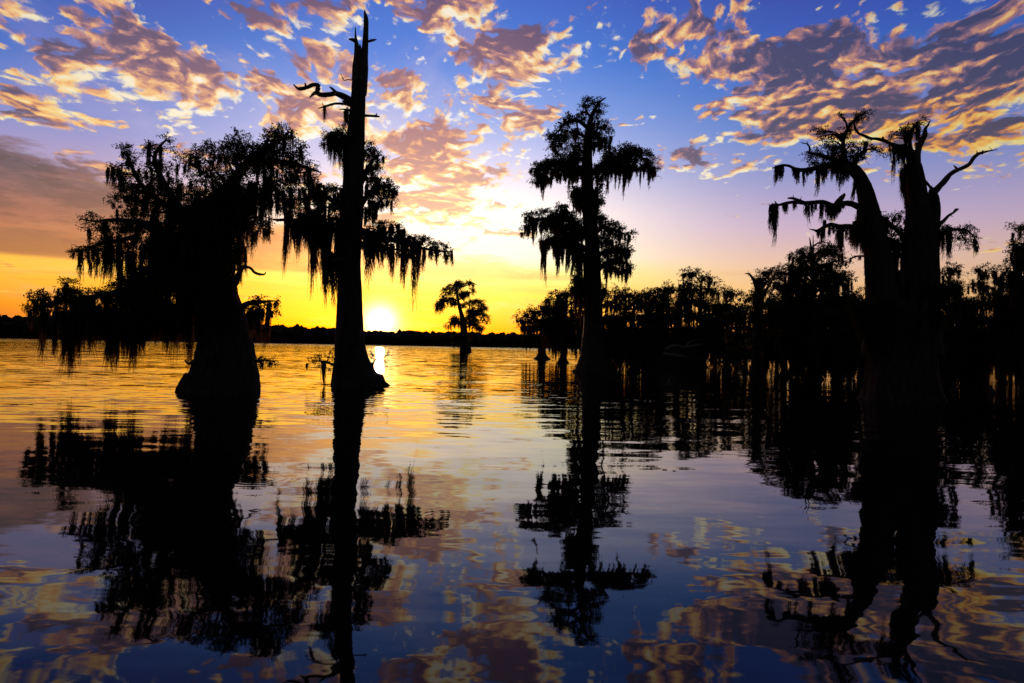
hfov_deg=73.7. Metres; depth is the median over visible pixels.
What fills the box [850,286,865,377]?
cypress tree
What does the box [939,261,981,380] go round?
cypress tree
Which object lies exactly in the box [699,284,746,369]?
cypress tree
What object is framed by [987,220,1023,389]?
cypress tree
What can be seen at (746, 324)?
cypress tree
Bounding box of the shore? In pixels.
[0,337,578,348]
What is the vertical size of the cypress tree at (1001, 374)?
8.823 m
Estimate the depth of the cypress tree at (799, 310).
47.92 m
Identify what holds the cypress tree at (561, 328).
on the lake water
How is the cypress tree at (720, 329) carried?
on the lake water
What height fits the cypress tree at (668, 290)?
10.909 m
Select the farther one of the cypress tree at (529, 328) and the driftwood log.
the cypress tree at (529, 328)
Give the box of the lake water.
[0,338,1023,682]
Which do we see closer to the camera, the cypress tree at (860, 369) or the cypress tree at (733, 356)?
the cypress tree at (860, 369)
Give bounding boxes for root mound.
[637,344,706,367]
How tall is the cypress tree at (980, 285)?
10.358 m
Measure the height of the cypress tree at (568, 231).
23.657 m
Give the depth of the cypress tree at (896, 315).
28.75 m
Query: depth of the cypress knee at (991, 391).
35.30 m
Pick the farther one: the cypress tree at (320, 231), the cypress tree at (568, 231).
the cypress tree at (568, 231)
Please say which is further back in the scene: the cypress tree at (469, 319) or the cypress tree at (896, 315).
the cypress tree at (469, 319)
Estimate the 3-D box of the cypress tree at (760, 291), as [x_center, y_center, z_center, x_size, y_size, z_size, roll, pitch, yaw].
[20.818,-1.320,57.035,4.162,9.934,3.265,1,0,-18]
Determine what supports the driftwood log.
on the root mound
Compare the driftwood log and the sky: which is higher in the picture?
the sky
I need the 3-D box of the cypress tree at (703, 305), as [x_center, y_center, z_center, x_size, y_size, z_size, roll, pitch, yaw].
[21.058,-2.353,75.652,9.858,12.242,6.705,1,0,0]
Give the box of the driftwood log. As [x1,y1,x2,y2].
[665,339,704,349]
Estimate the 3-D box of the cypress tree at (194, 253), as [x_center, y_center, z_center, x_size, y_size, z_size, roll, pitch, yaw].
[-13.073,-2.961,26.925,11.469,11.571,5.098,1,0,0]
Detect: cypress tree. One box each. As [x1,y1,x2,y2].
[19,121,331,393]
[273,10,454,385]
[432,279,492,351]
[512,304,567,358]
[518,95,661,372]
[534,284,583,362]
[591,282,675,372]
[603,299,630,364]
[636,286,684,339]
[657,278,699,350]
[664,266,736,367]
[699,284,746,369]
[704,298,724,362]
[723,289,752,372]
[735,302,752,362]
[740,267,780,374]
[750,274,801,376]
[752,237,859,379]
[767,108,997,402]
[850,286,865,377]
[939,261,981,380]
[965,261,1000,379]
[984,273,1013,383]
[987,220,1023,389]
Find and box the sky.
[0,0,1023,333]
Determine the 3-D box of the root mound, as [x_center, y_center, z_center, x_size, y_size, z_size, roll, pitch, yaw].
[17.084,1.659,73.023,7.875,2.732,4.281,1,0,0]
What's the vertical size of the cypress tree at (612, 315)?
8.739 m
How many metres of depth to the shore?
762.91 m
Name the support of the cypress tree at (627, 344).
on the lake water
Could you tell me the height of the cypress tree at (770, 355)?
8.817 m
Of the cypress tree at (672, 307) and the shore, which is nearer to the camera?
the cypress tree at (672, 307)

